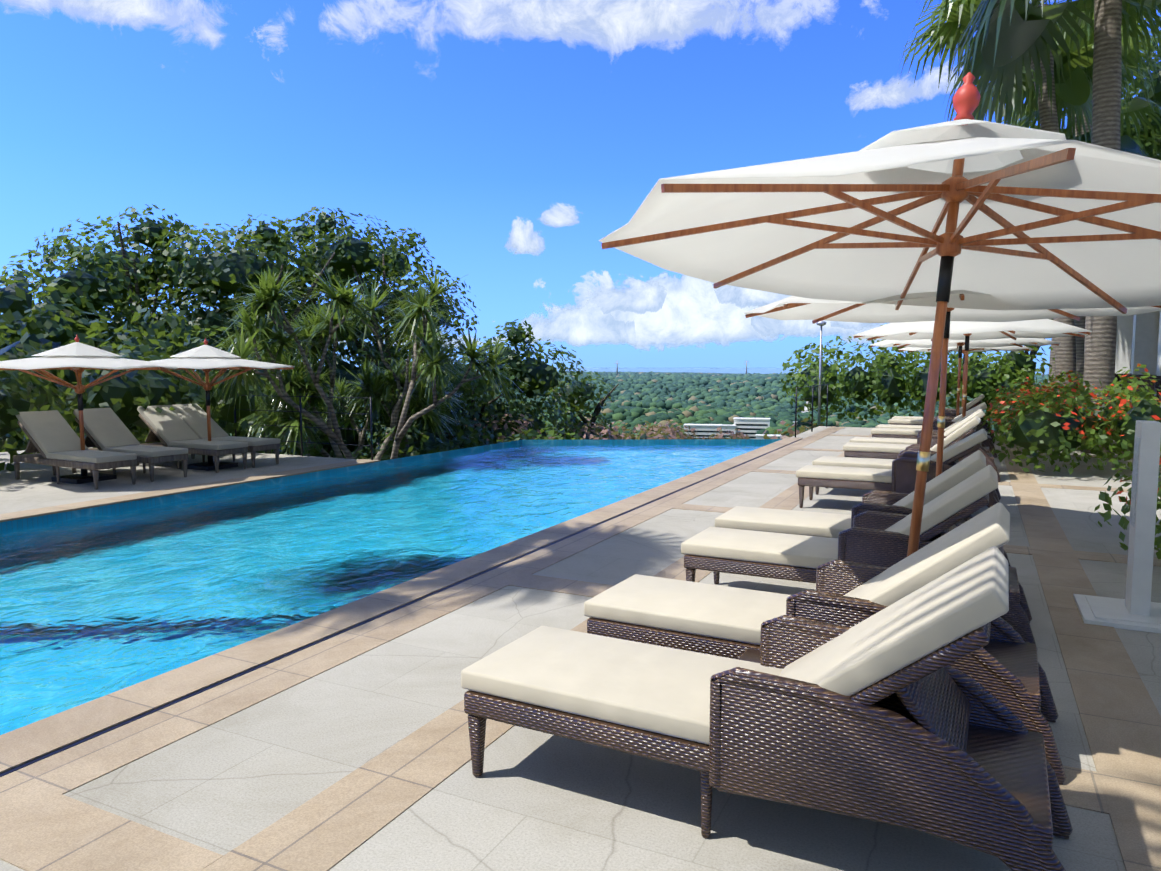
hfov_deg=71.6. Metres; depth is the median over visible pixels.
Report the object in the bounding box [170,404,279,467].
lounger
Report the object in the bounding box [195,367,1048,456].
terrain
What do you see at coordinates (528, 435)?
hedge
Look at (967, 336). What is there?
umbrella frame
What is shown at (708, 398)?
forest
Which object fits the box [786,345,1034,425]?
hedge end
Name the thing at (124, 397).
hedge
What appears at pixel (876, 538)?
lounger
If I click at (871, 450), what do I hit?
lounger
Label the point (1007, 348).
umbrella canopy
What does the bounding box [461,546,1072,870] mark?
lounger
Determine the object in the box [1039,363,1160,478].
ixora
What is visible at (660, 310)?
cloud
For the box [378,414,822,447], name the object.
pink shrubs
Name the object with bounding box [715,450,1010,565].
lounger
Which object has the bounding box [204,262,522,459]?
pandanus
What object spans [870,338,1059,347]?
umbrella canopy
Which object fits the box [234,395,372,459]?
fence
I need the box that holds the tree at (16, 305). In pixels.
[0,267,210,453]
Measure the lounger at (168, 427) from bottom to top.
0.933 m
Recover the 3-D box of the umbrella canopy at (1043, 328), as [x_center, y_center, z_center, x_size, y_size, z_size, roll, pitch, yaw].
[6.082,-1.901,12.627,3.291,0.721,3.291,2,6,26]
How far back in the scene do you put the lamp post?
21.22 m
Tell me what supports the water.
in the pool shell
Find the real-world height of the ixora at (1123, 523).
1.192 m
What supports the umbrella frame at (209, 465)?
on the granite deck
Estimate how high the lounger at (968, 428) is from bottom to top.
0.978 m
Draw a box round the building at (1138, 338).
[1115,311,1160,407]
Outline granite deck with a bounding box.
[0,426,1160,870]
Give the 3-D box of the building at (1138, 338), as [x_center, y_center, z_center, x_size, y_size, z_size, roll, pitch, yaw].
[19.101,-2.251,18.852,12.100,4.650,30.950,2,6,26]
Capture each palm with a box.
[897,0,1160,394]
[943,0,1155,453]
[1001,72,1141,382]
[1005,13,1160,378]
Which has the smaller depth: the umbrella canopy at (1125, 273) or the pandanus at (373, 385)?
the umbrella canopy at (1125, 273)
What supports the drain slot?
in the deck bands
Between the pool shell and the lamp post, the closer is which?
the pool shell
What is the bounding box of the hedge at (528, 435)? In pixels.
[283,425,550,459]
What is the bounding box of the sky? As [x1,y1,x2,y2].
[0,0,1160,367]
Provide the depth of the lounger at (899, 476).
8.47 m
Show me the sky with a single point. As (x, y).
(103, 119)
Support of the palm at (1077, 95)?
on the granite deck
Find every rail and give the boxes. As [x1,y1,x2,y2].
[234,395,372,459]
[795,384,828,436]
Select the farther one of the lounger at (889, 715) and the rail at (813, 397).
the rail at (813, 397)
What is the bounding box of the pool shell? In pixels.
[0,439,781,529]
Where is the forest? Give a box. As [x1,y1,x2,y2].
[460,370,1047,439]
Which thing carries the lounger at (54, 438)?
on the granite deck
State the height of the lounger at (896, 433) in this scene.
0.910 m
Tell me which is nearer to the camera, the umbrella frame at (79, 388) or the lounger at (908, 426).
the umbrella frame at (79, 388)
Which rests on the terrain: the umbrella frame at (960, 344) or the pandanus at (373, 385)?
the pandanus at (373, 385)
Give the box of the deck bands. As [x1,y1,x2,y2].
[0,426,1160,870]
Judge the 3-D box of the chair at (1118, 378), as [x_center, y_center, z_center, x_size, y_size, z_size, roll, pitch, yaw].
[13.781,-1.119,20.498,0.535,0.910,0.660,2,5,21]
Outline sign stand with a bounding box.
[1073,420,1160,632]
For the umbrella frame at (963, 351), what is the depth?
18.46 m
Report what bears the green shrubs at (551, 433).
on the terrain
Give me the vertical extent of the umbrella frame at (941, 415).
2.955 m
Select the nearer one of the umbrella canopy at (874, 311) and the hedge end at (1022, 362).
the umbrella canopy at (874, 311)
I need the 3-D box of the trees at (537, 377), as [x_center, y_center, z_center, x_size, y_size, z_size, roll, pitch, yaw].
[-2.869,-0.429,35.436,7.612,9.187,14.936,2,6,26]
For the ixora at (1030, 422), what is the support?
on the granite deck
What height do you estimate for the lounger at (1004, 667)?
0.956 m
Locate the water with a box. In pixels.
[0,443,770,734]
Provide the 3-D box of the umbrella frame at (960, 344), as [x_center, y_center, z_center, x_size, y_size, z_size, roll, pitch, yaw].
[7.487,-1.256,15.903,3.363,2.875,3.363,2,6,26]
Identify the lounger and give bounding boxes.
[13,410,136,489]
[72,408,187,481]
[136,405,247,472]
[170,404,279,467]
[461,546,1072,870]
[584,502,1065,784]
[681,465,1037,649]
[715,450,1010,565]
[796,429,999,507]
[812,416,1000,499]
[843,409,1000,481]
[849,407,989,457]
[871,403,996,457]
[876,402,993,444]
[888,394,995,443]
[892,394,986,421]
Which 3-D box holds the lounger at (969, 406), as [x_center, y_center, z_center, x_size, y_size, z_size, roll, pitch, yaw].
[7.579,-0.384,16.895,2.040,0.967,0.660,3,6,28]
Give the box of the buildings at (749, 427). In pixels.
[606,375,794,438]
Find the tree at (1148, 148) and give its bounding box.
[1121,12,1160,159]
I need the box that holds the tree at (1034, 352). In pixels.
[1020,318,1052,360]
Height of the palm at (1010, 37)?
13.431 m
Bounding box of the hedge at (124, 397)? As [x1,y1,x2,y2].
[0,327,289,470]
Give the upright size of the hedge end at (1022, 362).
2.982 m
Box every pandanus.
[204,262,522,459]
[225,353,464,458]
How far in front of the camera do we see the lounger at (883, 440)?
12.38 m
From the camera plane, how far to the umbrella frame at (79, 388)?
10.84 m
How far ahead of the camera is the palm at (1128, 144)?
20.06 m
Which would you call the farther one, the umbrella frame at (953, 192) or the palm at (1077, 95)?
the palm at (1077, 95)
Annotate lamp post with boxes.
[817,321,826,424]
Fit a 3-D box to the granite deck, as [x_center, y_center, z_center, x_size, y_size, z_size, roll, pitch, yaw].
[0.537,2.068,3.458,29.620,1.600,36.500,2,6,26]
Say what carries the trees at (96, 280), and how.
on the terrain
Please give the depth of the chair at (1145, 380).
18.41 m
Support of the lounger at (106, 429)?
on the granite deck
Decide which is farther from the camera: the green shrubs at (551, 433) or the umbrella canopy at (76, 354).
the green shrubs at (551, 433)
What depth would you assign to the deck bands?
3.57 m
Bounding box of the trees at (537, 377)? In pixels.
[376,319,618,459]
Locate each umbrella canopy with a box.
[0,342,177,369]
[150,345,294,368]
[599,119,1160,310]
[744,290,1160,322]
[853,319,1091,339]
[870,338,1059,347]
[899,345,1033,351]
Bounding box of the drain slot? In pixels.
[0,439,800,776]
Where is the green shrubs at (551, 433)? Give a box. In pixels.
[364,423,625,454]
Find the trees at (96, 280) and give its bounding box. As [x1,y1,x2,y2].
[0,204,494,460]
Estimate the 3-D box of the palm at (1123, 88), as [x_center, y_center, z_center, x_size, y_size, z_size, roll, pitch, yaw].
[14.764,-6.150,24.483,4.340,11.153,4.520,2,6,26]
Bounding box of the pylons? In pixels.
[480,360,1043,376]
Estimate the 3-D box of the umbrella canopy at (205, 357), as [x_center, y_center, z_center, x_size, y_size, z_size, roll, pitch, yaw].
[-5.676,-1.197,12.210,2.538,0.371,2.538,2,6,26]
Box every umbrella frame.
[0,335,187,483]
[159,338,293,470]
[601,72,1160,556]
[745,294,1160,476]
[854,331,1090,417]
[870,342,1058,416]
[899,348,1032,406]
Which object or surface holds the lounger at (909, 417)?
on the granite deck
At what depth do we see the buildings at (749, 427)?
600.38 m
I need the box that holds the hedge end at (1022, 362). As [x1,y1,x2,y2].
[779,325,1054,416]
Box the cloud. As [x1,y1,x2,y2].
[0,0,1061,351]
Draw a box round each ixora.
[980,370,1122,474]
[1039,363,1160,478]
[1094,457,1160,558]

